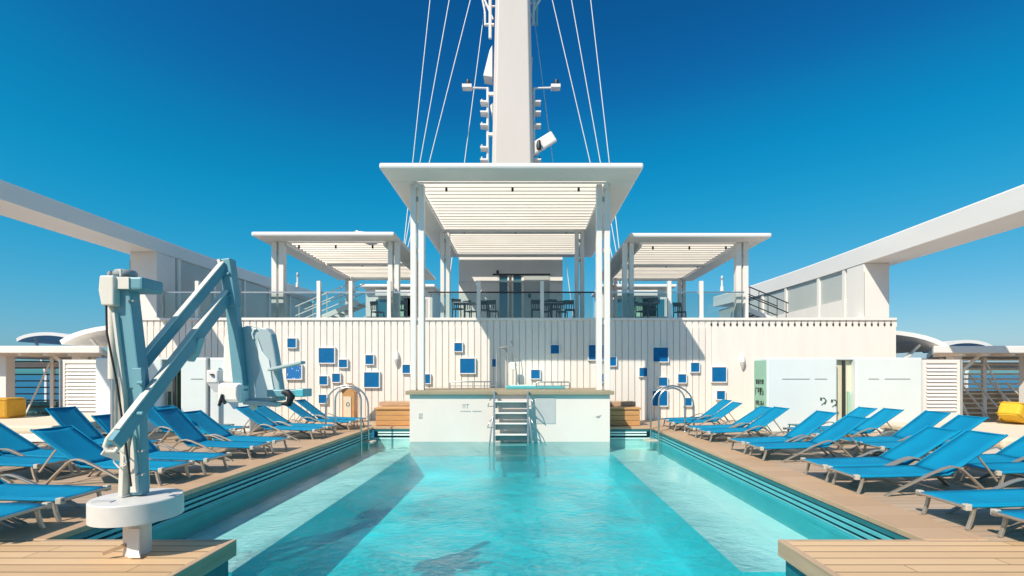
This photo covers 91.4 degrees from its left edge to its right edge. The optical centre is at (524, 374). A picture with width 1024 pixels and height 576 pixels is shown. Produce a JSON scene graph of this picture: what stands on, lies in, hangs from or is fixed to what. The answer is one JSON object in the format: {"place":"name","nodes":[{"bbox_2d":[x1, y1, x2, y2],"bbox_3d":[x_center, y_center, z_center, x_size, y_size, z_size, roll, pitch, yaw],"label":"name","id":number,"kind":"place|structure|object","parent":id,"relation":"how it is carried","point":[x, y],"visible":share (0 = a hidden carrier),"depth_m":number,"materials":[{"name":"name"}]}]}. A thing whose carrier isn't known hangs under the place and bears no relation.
{"place":"outdoors","nodes":[
{"label":"outdoors","id":0,"kind":"place"},
{"bbox_2d":[295,280,365,317],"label":"staircase","id":1,"kind":"structure","parent":0,"point":[344,308],"depth_m":21.50,"materials":[{"name":"white metal"}]},
{"bbox_2d":[0,419,1023,541],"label":"deck","id":2,"kind":"structure","parent":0,"point":[986,525],"depth_m":7.48,"materials":[{"name":"brown wood"}]},
{"bbox_2d":[0,502,51,528],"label":"sun lounger","id":3,"kind":"object","parent":2,"relation":"on","point":[9,510],"visible":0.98,"depth_m":4.94,"materials":[{"name":"blue fabric"}]},
{"bbox_2d":[0,448,73,482],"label":"sun lounger","id":4,"kind":"object","parent":2,"relation":"on","point":[32,463],"visible":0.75,"depth_m":7.57,"materials":[{"name":"blue fabric"}]},
{"bbox_2d":[0,422,80,472],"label":"sun lounger","id":5,"kind":"object","parent":2,"relation":"on","point":[11,439],"visible":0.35,"depth_m":8.29,"materials":[{"name":"blue fabric"}]},
{"bbox_2d":[16,332,74,401],"bbox_3d":[-24.950,-0.342,28.250,3.100,3.783,4.500,0,0,0],"label":"curved canopy","id":6,"kind":"object","parent":2,"relation":"on","point":[46,338],"visible":0.31,"depth_m":26.54,"materials":[{"name":"white metal"}]},
{"bbox_2d":[0,416,105,441],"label":"daybed","id":7,"kind":"object","parent":2,"relation":"on","point":[22,426],"visible":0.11,"depth_m":11.85,"materials":[{"name":"beige fabric"}]},
{"bbox_2d":[0,397,25,418],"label":"cube cushion","id":8,"kind":"object","parent":7,"relation":"on","point":[12,407],"visible":0.99,"depth_m":13.32,"materials":[{"name":"fabric"}]},
{"bbox_2d":[0,346,107,397],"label":"side canopy","id":9,"kind":"object","parent":2,"relation":"on","point":[9,355],"visible":0.64,"depth_m":16.50,"materials":[{"name":"white metal"}]},
{"bbox_2d":[0,474,110,524],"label":"sun lounger","id":10,"kind":"object","parent":2,"relation":"on","point":[55,495],"visible":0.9,"depth_m":5.57,"materials":[{"name":"blue fabric"}]},
{"bbox_2d":[15,357,95,415],"bbox_3d":[-16.881,0.470,17.383,6.683,2.160,0.235,0,0,0],"label":"ship railing","id":11,"kind":"object","parent":2,"relation":"on","point":[35,408],"visible":0.28,"depth_m":17.38,"materials":[{"name":"metal"}]},
{"bbox_2d":[59,360,95,415],"bbox_3d":[-12.899,0.550,14.625,1.389,2.000,0.150,0,0,0],"label":"louvre screen","id":12,"kind":"object","parent":2,"relation":"on","point":[77,383],"visible":0.56,"depth_m":14.61,"materials":[{"name":"white paint"}]},
{"bbox_2d":[60,326,107,347],"bbox_3d":[-15.993,-0.276,22.750,6.229,3.653,4.500,0,0,0],"label":"curved canopy","id":13,"kind":"object","parent":2,"relation":"on","point":[95,336],"visible":0.11,"depth_m":20.85,"materials":[{"name":"white paint"}]},
{"bbox_2d":[45,406,163,449],"bbox_3d":[-8.133,1.086,9.693,1.824,0.940,0.720,0,0,1],"label":"sun lounger","id":14,"kind":"object","parent":2,"relation":"on","point":[73,416],"visible":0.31,"depth_m":9.78,"materials":[{"name":"blue fabric"}]},
{"bbox_2d":[30,425,194,485],"bbox_3d":[-5.932,1.154,7.234,1.927,0.805,0.720,0,0,2],"label":"sun lounger","id":15,"kind":"object","parent":2,"relation":"on","point":[76,446],"visible":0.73,"depth_m":7.20,"materials":[{"name":"blue fabric"}]},
{"bbox_2d":[91,414,231,475],"bbox_3d":[-5.779,1.086,7.991,1.824,0.940,0.720,0,0,0],"label":"sun lounger","id":16,"kind":"object","parent":2,"relation":"on","point":[155,452],"visible":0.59,"depth_m":7.96,"materials":[{"name":"blue fabric"}]},
{"bbox_2d":[96,358,263,431],"bbox_3d":[-9.485,0.540,13.819,4.190,2.020,0.762,0,0,0],"label":"shower cabin","id":17,"kind":"object","parent":2,"relation":"on","point":[185,391],"visible":0.41,"depth_m":13.45,"materials":[{"name":"metal"}]},
{"bbox_2d":[148,406,232,439],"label":"sun lounger","id":18,"kind":"object","parent":2,"relation":"on","point":[154,418],"visible":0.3,"depth_m":11.48,"materials":[{"name":"fabric"}]},
{"bbox_2d":[156,405,248,439],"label":"sun lounger","id":19,"kind":"object","parent":2,"relation":"on","point":[224,426],"visible":0.34,"depth_m":12.44,"materials":[{"name":"fabric"}]},
{"bbox_2d":[154,407,270,460],"bbox_3d":[-5.808,1.086,9.325,1.824,0.940,0.720,0,0,-1],"label":"sun lounger","id":20,"kind":"object","parent":2,"relation":"on","point":[182,426],"visible":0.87,"depth_m":9.32,"materials":[{"name":"blue fabric"}]},
{"bbox_2d":[206,358,223,415],"bbox_3d":[-8.214,0.550,13.165,0.435,2.000,0.350,0,0,0],"label":"lamp pole","id":21,"kind":"object","parent":2,"relation":"on","point":[214,379],"visible":0.84,"depth_m":13.14,"materials":[{"name":"white metal"}]},
{"bbox_2d":[183,410,290,453],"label":"sun lounger","id":22,"kind":"object","parent":2,"relation":"on","point":[204,422],"visible":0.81,"depth_m":10.14,"materials":[{"name":"blue fabric"}]},
{"bbox_2d":[235,406,325,440],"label":"sun lounger","id":23,"kind":"object","parent":2,"relation":"on","point":[260,419],"visible":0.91,"depth_m":12.11,"materials":[{"name":"blue fabric"}]},
{"bbox_2d":[256,406,336,436],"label":"sun lounger","id":24,"kind":"object","parent":2,"relation":"on","point":[269,413],"visible":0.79,"depth_m":12.87,"materials":[{"name":"blue fabric"}]},
{"bbox_2d":[287,402,357,430],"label":"sun lounger","id":25,"kind":"object","parent":2,"relation":"on","point":[301,412],"visible":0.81,"depth_m":14.17,"materials":[{"name":"blue fabric"}]},
{"bbox_2d":[295,399,366,427],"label":"sun lounger","id":26,"kind":"object","parent":2,"relation":"on","point":[308,406],"visible":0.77,"depth_m":14.95,"materials":[{"name":"fabric"}]},
{"bbox_2d":[340,383,359,422],"bbox_3d":[-5.732,0.907,16.350,0.568,1.286,0.420,0,0,0],"label":"wooden cabinet","id":27,"kind":"object","parent":2,"relation":"on","point":[349,402],"visible":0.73,"depth_m":16.20,"materials":[{"name":"brown wood"}]},
{"bbox_2d":[40,539,928,575],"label":"platform edging","id":28,"kind":"object","parent":2,"relation":"on","point":[788,552],"visible":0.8,"depth_m":4.39,"materials":[{"name":"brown wood"}]},
{"bbox_2d":[80,429,896,575],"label":"pool","id":29,"kind":"structure","parent":2,"relation":"in","point":[784,521],"depth_m":8.43,"materials":[{"name":"liquid"}]},
{"bbox_2d":[62,430,371,539],"bbox_3d":[-4.539,1.731,9.715,0.082,0.258,10.030,0,0,0],"label":"overflow grille","id":30,"kind":"object","parent":29,"relation":"attached to","point":[118,533],"visible":0.65,"depth_m":7.82,"materials":[{"name":"teal tile"}]},
{"bbox_2d":[325,385,376,451],"bbox_3d":[-4.940,1.277,13.990,1.480,2.022,0.340,0,0,0],"label":"arched handrail","id":31,"kind":"object","parent":29,"relation":"on","point":[367,441],"visible":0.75,"depth_m":14.08,"materials":[{"name":"metal"}]},
{"bbox_2d":[375,429,409,435],"bbox_3d":[-3.845,1.696,14.770,1.150,0.188,0.040,0,0,0],"label":"overflow grille","id":32,"kind":"object","parent":29,"relation":"attached to","point":[393,432],"visible":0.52,"depth_m":14.75,"materials":[{"name":"white plastic"}]},
{"bbox_2d":[192,438,785,575],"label":"water","id":33,"kind":"structure","parent":29,"relation":"in","point":[480,487],"depth_m":7.10,"materials":[{"name":"teal liquid"}]},
{"bbox_2d":[405,385,613,476],"bbox_3d":[-0.420,1.592,15.575,5.820,2.516,3.350,0,0,0],"label":"raised tub","id":34,"kind":"object","parent":29,"relation":"on","point":[557,414],"visible":0.94,"depth_m":14.00,"materials":[{"name":"white tile"}]},
{"bbox_2d":[487,390,534,470],"bbox_3d":[-0.378,1.525,13.685,1.295,2.198,0.369,0,0,0],"label":"pool ladder","id":35,"kind":"object","parent":34,"relation":"attached to","point":[510,415],"visible":0.96,"depth_m":13.82,"materials":[{"name":"metal"}]},
{"bbox_2d":[379,163,642,389],"bbox_3d":[-0.360,-2.656,18.350,7.060,6.188,10.100,0,0,0],"label":"pergola","id":36,"kind":"object","parent":34,"relation":"on","point":[513,209],"visible":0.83,"depth_m":15.07,"materials":[{"name":"paint"}]},
{"bbox_2d":[610,429,648,435],"bbox_3d":[3.055,1.696,14.770,1.250,0.188,0.040,0,0,0],"label":"overflow grille","id":37,"kind":"object","parent":29,"relation":"attached to","point":[628,432],"visible":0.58,"depth_m":14.75,"materials":[{"name":"white plastic"}]},
{"bbox_2d":[643,385,694,450],"bbox_3d":[4.160,1.287,14.240,1.520,2.002,0.340,0,0,0],"label":"arched handrail","id":38,"kind":"object","parent":29,"relation":"on","point":[650,440],"visible":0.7,"depth_m":14.33,"materials":[{"name":"metal"}]},
{"bbox_2d":[652,429,910,539],"bbox_3d":[3.799,1.731,9.715,0.082,0.258,10.030,0,0,0],"label":"overflow grille","id":39,"kind":"object","parent":29,"relation":"on","point":[866,526],"visible":0.61,"depth_m":6.94,"materials":[{"name":"teal tile"}]},
{"bbox_2d":[0,425,987,539],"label":"pool coping","id":40,"kind":"object","parent":2,"relation":"on","point":[906,523],"visible":0.67,"depth_m":6.83,"materials":[{"name":"brown wood"}]},
{"bbox_2d":[334,387,361,456],"bbox_3d":[-4.723,1.297,13.300,0.774,1.982,0.120,0,0,0],"label":"arched handrail","id":41,"kind":"object","parent":40,"relation":"on","point":[357,391],"visible":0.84,"depth_m":13.28,"materials":[{"name":"metal"}]},
{"bbox_2d":[374,401,409,425],"bbox_3d":[-3.994,1.193,15.750,1.269,0.690,1.300,0,0,0],"label":"wooden bench","id":42,"kind":"object","parent":40,"relation":"on","point":[392,413],"visible":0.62,"depth_m":15.13,"materials":[{"name":"brown wood"}]},
{"bbox_2d":[610,401,640,425],"bbox_3d":[3.002,1.193,15.750,1.043,0.690,1.300,0,0,0],"label":"wooden bench","id":43,"kind":"object","parent":40,"relation":"on","point":[624,413],"visible":0.85,"depth_m":15.13,"materials":[{"name":"brown wood"}]},
{"bbox_2d":[658,387,686,454],"bbox_3d":[4.023,1.307,13.600,0.794,1.962,0.120,0,0,0],"label":"arched handrail","id":44,"kind":"object","parent":40,"relation":"on","point":[680,391],"visible":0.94,"depth_m":13.58,"materials":[{"name":"metal"}]},
{"bbox_2d":[0,542,1023,575],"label":"platform planking","id":45,"kind":"object","parent":2,"relation":"on","point":[839,558],"visible":1,"depth_m":4.20,"materials":[{"name":"brown wood"}]},
{"bbox_2d":[86,258,311,557],"bbox_3d":[-3.015,0.155,4.783,0.964,2.770,1.769,0,0,22],"label":"pool lift","id":46,"kind":"object","parent":45,"relation":"on","point":[135,506],"visible":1,"depth_m":4.32,"materials":[{"name":"white metal"}]},
{"bbox_2d":[142,318,896,419],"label":"corrugated wall","id":47,"kind":"structure","parent":2,"relation":"on","point":[707,343],"depth_m":17.27,"materials":[{"name":"metal"}]},
{"bbox_2d":[0,179,316,317],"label":"overhead beam","id":48,"kind":"structure","parent":47,"relation":"on","point":[152,258],"depth_m":16.41,"materials":[{"name":"metal"}]},
{"bbox_2d":[163,281,409,317],"bbox_3d":[-8.375,-2.630,17.475,8.710,1.300,0.170,0,0,0],"label":"glass railing","id":49,"kind":"object","parent":47,"relation":"on","point":[319,292],"visible":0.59,"depth_m":17.39,"materials":[{"name":"white paint"}]},
{"bbox_2d":[285,365,302,379],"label":"blue wall panel","id":50,"kind":"structure","parent":47,"relation":"attached to","point":[294,373],"depth_m":17.20,"materials":[{"name":"tile"}]},
{"bbox_2d":[318,347,335,363],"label":"blue wall panel","id":51,"kind":"structure","parent":47,"relation":"attached to","point":[326,355],"depth_m":17.20,"materials":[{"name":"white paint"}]},
{"bbox_2d":[363,372,380,387],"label":"blue wall panel","id":52,"kind":"structure","parent":47,"relation":"attached to","point":[371,379],"depth_m":17.20,"materials":[{"name":"tile"}]},
{"bbox_2d":[459,358,475,373],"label":"blue wall panel","id":53,"kind":"structure","parent":47,"relation":"attached to","point":[467,365],"depth_m":17.20,"materials":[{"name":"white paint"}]},
{"bbox_2d":[428,281,594,317],"bbox_3d":[-0.469,-2.630,17.475,5.851,1.300,0.170,0,0,0],"label":"glass railing","id":54,"kind":"object","parent":47,"relation":"on","point":[478,303],"visible":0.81,"depth_m":17.39,"materials":[{"name":"white paint"}]},
{"bbox_2d":[588,344,603,360],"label":"blue wall panel","id":55,"kind":"structure","parent":47,"relation":"attached to","point":[591,352],"depth_m":17.20,"materials":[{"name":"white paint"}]},
{"bbox_2d":[651,390,667,406],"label":"blue wall panel","id":56,"kind":"structure","parent":47,"relation":"attached to","point":[664,399],"depth_m":17.20,"materials":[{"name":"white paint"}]},
{"bbox_2d":[652,347,668,362],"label":"blue wall panel","id":57,"kind":"structure","parent":47,"relation":"attached to","point":[660,354],"depth_m":17.20,"materials":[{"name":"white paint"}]},
{"bbox_2d":[611,281,743,317],"bbox_3d":[5.371,-2.630,17.475,4.668,1.300,0.170,0,0,0],"label":"glass railing","id":58,"kind":"object","parent":47,"relation":"on","point":[701,292],"visible":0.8,"depth_m":17.39,"materials":[{"name":"white paint"}]},
{"bbox_2d":[710,366,726,382],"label":"blue wall panel","id":59,"kind":"structure","parent":47,"relation":"attached to","point":[718,374],"depth_m":17.20,"materials":[{"name":"tile"}]},
{"bbox_2d":[713,184,1023,317],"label":"overhead beam","id":60,"kind":"structure","parent":47,"relation":"on","point":[866,266],"depth_m":16.30,"materials":[{"name":"metal"}]},
{"bbox_2d":[661,399,731,426],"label":"sun lounger","id":61,"kind":"object","parent":2,"relation":"on","point":[717,407],"visible":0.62,"depth_m":14.85,"materials":[{"name":"fabric"}]},
{"bbox_2d":[666,402,741,431],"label":"sun lounger","id":62,"kind":"object","parent":2,"relation":"on","point":[724,411],"visible":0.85,"depth_m":14.00,"materials":[{"name":"blue fabric"}]},
{"bbox_2d":[685,406,772,438],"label":"sun lounger","id":63,"kind":"object","parent":2,"relation":"on","point":[759,411],"visible":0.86,"depth_m":12.49,"materials":[{"name":"blue fabric"}]},
{"bbox_2d":[697,406,789,442],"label":"sun lounger","id":64,"kind":"object","parent":2,"relation":"on","point":[766,418],"visible":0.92,"depth_m":11.76,"materials":[{"name":"blue fabric"}]},
{"bbox_2d":[727,410,836,455],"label":"sun lounger","id":65,"kind":"object","parent":2,"relation":"on","point":[813,422],"visible":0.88,"depth_m":10.02,"materials":[{"name":"blue fabric"}]},
{"bbox_2d":[745,415,868,461],"bbox_3d":[5.160,1.154,9.191,1.927,0.805,0.720,0,0,2],"label":"sun lounger","id":66,"kind":"object","parent":2,"relation":"on","point":[836,431],"visible":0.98,"depth_m":9.17,"materials":[{"name":"blue fabric"}]},
{"bbox_2d":[783,406,877,436],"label":"sun lounger","id":67,"kind":"object","parent":2,"relation":"on","point":[859,411],"visible":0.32,"depth_m":12.18,"materials":[{"name":"fabric"}]},
{"bbox_2d":[754,358,921,431],"bbox_3d":[8.612,0.540,13.816,4.216,2.020,0.768,0,0,0],"label":"shower cabin","id":68,"kind":"object","parent":2,"relation":"on","point":[802,389],"visible":0.82,"depth_m":13.45,"materials":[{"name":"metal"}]},
{"bbox_2d":[804,408,903,445],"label":"sun lounger","id":69,"kind":"object","parent":2,"relation":"on","point":[877,420],"visible":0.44,"depth_m":11.24,"materials":[{"name":"blue fabric"}]},
{"bbox_2d":[800,425,960,484],"bbox_3d":[5.239,1.166,7.423,1.944,0.780,0.720,0,0,2],"label":"sun lounger","id":70,"kind":"object","parent":2,"relation":"on","point":[923,441],"visible":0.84,"depth_m":7.44,"materials":[{"name":"blue fabric"}]},
{"bbox_2d":[836,410,950,454],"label":"sun lounger","id":71,"kind":"object","parent":2,"relation":"on","point":[923,419],"visible":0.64,"depth_m":10.09,"materials":[{"name":"blue fabric"}]},
{"bbox_2d":[827,429,1007,496],"bbox_3d":[5.203,1.154,6.695,1.927,0.805,0.720,0,0,2],"label":"sun lounger","id":72,"kind":"object","parent":2,"relation":"on","point":[958,452],"visible":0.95,"depth_m":6.66,"materials":[{"name":"blue fabric"}]},
{"bbox_2d":[896,331,948,357],"bbox_3d":[14.376,-0.158,22.750,6.150,3.416,4.500,0,0,0],"label":"curved canopy","id":73,"kind":"object","parent":2,"relation":"on","point":[910,343],"visible":0.13,"depth_m":21.05,"materials":[{"name":"white metal"}]},
{"bbox_2d":[858,414,987,455],"bbox_3d":[7.366,1.154,9.282,1.927,0.805,0.720,0,0,1],"label":"sun lounger","id":74,"kind":"object","parent":2,"relation":"on","point":[962,423],"visible":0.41,"depth_m":9.32,"materials":[{"name":"blue fabric"}]},
{"bbox_2d":[922,360,962,421],"bbox_3d":[12.225,0.550,14.625,1.127,2.000,0.150,0,0,0],"label":"louvre screen","id":75,"kind":"object","parent":2,"relation":"on","point":[942,385],"visible":0.83,"depth_m":14.61,"materials":[{"name":"white paint"}]},
{"bbox_2d":[878,422,1023,453],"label":"daybed","id":76,"kind":"object","parent":2,"relation":"on","point":[1014,431],"visible":0.36,"depth_m":10.74,"materials":[{"name":"white paint"}]},
{"bbox_2d":[995,401,1023,422],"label":"cube cushion","id":77,"kind":"object","parent":76,"relation":"on","point":[1010,412],"visible":1,"depth_m":11.53,"materials":[{"name":"yellow fabric"}]},
{"bbox_2d":[922,340,991,390],"bbox_3d":[23.033,-0.142,28.250,2.733,3.383,4.500,0,0,0],"label":"curved canopy","id":78,"kind":"object","parent":2,"relation":"on","point":[965,343],"visible":0.2,"depth_m":26.02,"materials":[{"name":"metal"}]},
{"bbox_2d":[897,357,1018,419],"bbox_3d":[16.431,0.470,17.192,6.983,2.160,0.615,0,0,0],"label":"ship railing","id":79,"kind":"object","parent":2,"relation":"on","point":[983,402],"visible":0.38,"depth_m":17.37,"materials":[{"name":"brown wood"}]},
{"bbox_2d":[916,478,1023,532],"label":"sun lounger","id":80,"kind":"object","parent":2,"relation":"on","point":[971,501],"visible":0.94,"depth_m":5.33,"materials":[{"name":"blue fabric"}]},
{"bbox_2d":[920,436,1023,479],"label":"sun lounger","id":81,"kind":"object","parent":2,"relation":"on","point":[1013,451],"visible":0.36,"depth_m":7.80,"materials":[{"name":"blue fabric"}]},
{"bbox_2d":[926,346,1023,402],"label":"side canopy","id":82,"kind":"object","parent":2,"relation":"on","point":[974,353],"visible":0.64,"depth_m":16.50,"materials":[{"name":"white paint"}]},
{"bbox_2d":[960,457,1023,484],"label":"sun lounger","id":83,"kind":"object","parent":2,"relation":"on","point":[1001,469],"visible":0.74,"depth_m":7.08,"materials":[{"name":"blue fabric"}]},
{"bbox_2d":[990,508,1023,537],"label":"sun lounger","id":84,"kind":"object","parent":2,"relation":"on","point":[1015,515],"visible":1,"depth_m":4.74,"materials":[{"name":"blue fabric"}]},
{"bbox_2d":[0,0,1023,373],"label":"sky","id":85,"kind":"structure","parent":0,"point":[828,129],"materials":[{"name":"blue"}]},
{"bbox_2d":[15,375,1018,437],"bbox_3d":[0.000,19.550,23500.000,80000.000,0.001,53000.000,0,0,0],"label":"sea","id":86,"kind":"structure","parent":0,"point":[29,384],"depth_m":933.06,"materials":[{"name":"blue liquid"}]},
{"bbox_2d":[749,286,788,317],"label":"staircase","id":87,"kind":"structure","parent":0,"point":[753,313],"depth_m":20.49,"materials":[{"name":"white metal"}]},
{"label":"upper deck","id":88,"kind":"structure","parent":0,"visible":0},
{"bbox_2d":[175,259,313,317],"bbox_3d":[-12.780,-3.138,24.270,0.160,2.375,12.000,0,0,0],"label":"side windscreen","id":89,"kind":"object","parent":88,"relation":"on","point":[254,305],"visible":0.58,"depth_m":22.58,"materials":[{"name":"white paint"}]},
{"bbox_2d":[251,232,435,317],"bbox_3d":[-6.890,-3.465,21.000,4.880,3.030,8.000,0,0,0],"label":"pergola","id":90,"kind":"object","parent":88,"relation":"on","point":[347,257],"visible":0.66,"depth_m":18.17,"materials":[{"name":"paint"}]},
{"bbox_2d":[360,284,439,317],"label":"bar pavilion","id":91,"kind":"structure","parent":88,"relation":"on","point":[432,305],"depth_m":27.00,"materials":[{"name":"white paint"}]},
{"bbox_2d":[375,298,386,315],"bbox_3d":[-7.450,-3.500,26.974,1.300,1.300,0.048,0,0,0],"label":"window","id":92,"kind":"structure","parent":91,"relation":"in","point":[382,302],"depth_m":26.95,"materials":[{"name":"glass"}]},
{"bbox_2d":[400,1,429,280],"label":"wire stay","id":93,"kind":"object","parent":88,"relation":"on","point":[418,109],"visible":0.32,"depth_m":27.18,"materials":[{"name":"white paint"}]},
{"bbox_2d":[405,0,449,244],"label":"wire stay","id":94,"kind":"object","parent":88,"relation":"on","point":[430,102],"visible":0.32,"depth_m":27.18,"materials":[{"name":"white paint"}]},
{"bbox_2d":[408,0,470,246],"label":"wire stay","id":95,"kind":"object","parent":88,"relation":"on","point":[447,90],"visible":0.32,"depth_m":27.18,"materials":[{"name":"white paint"}]},
{"bbox_2d":[459,257,562,317],"bbox_3d":[-0.664,-3.825,25.037,4.891,3.750,3.227,0,0,0],"label":"deckhouse","id":96,"kind":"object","parent":88,"relation":"on","point":[510,274],"visible":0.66,"depth_m":23.55,"materials":[{"name":"white paint"}]},
{"bbox_2d":[498,275,522,317],"bbox_3d":[-0.679,-3.330,23.620,1.198,2.760,0.100,0,0,0],"label":"door","id":97,"kind":"structure","parent":96,"relation":"in","point":[503,298],"depth_m":23.61,"materials":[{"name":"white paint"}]},
{"bbox_2d":[524,276,548,317],"bbox_3d":[0.559,-3.315,23.534,1.200,2.690,0.028,0,0,0],"label":"side window","id":98,"kind":"structure","parent":96,"relation":"in","point":[528,286],"depth_m":23.52,"materials":[{"name":"grey glass"}]},
{"bbox_2d":[482,0,540,162],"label":"mast","id":99,"kind":"object","parent":88,"relation":"on","point":[511,106],"visible":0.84,"depth_m":25.97,"materials":[{"name":"metal"}]},
{"bbox_2d":[462,79,492,162],"bbox_3d":[-2.495,-11.334,26.600,1.648,8.768,0.500,0,0,0],"label":"signal mast","id":100,"kind":"object","parent":99,"relation":"attached to","point":[467,86],"visible":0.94,"depth_m":26.53,"materials":[{"name":"white metal"}]},
{"bbox_2d":[533,131,556,156],"bbox_3d":[0.924,-12.158,26.230,1.516,1.299,0.740,0,0,0],"label":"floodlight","id":101,"kind":"object","parent":99,"relation":"attached to","point":[545,141],"visible":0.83,"depth_m":26.18,"materials":[{"name":"white paint"}]},
{"bbox_2d":[532,79,559,162],"bbox_3d":[1.029,-11.334,26.600,1.716,8.768,0.500,0,0,0],"label":"signal mast","id":102,"kind":"object","parent":99,"relation":"attached to","point":[555,86],"visible":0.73,"depth_m":26.54,"materials":[{"name":"white metal"}]},
{"bbox_2d":[552,0,618,283],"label":"wire stay","id":103,"kind":"object","parent":88,"relation":"on","point":[574,94],"visible":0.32,"depth_m":27.18,"materials":[{"name":"white paint"}]},
{"bbox_2d":[571,0,621,283],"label":"wire stay","id":104,"kind":"object","parent":88,"relation":"attached to","point":[590,108],"visible":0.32,"depth_m":27.18,"materials":[{"name":"white paint"}]},
{"bbox_2d":[590,0,619,247],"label":"wire stay","id":105,"kind":"object","parent":88,"relation":"on","point":[602,106],"visible":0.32,"depth_m":27.18,"materials":[{"name":"white paint"}]},
{"bbox_2d":[591,284,676,317],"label":"bar pavilion","id":106,"kind":"structure","parent":88,"relation":"on","point":[662,305],"depth_m":26.95,"materials":[{"name":"white paint"}]},
{"bbox_2d":[602,233,770,317],"bbox_3d":[5.950,-3.445,21.000,4.941,2.990,8.000,0,0,0],"label":"pergola","id":107,"kind":"object","parent":88,"relation":"on","point":[680,257],"visible":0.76,"depth_m":18.18,"materials":[{"name":"paint"}]},
{"bbox_2d":[719,269,846,317],"bbox_3d":[11.800,-2.942,24.270,0.160,1.985,12.000,0,0,0],"label":"side windscreen","id":108,"kind":"object","parent":88,"relation":"on","point":[824,297],"visible":0.43,"depth_m":20.53,"materials":[{"name":"white paint"}]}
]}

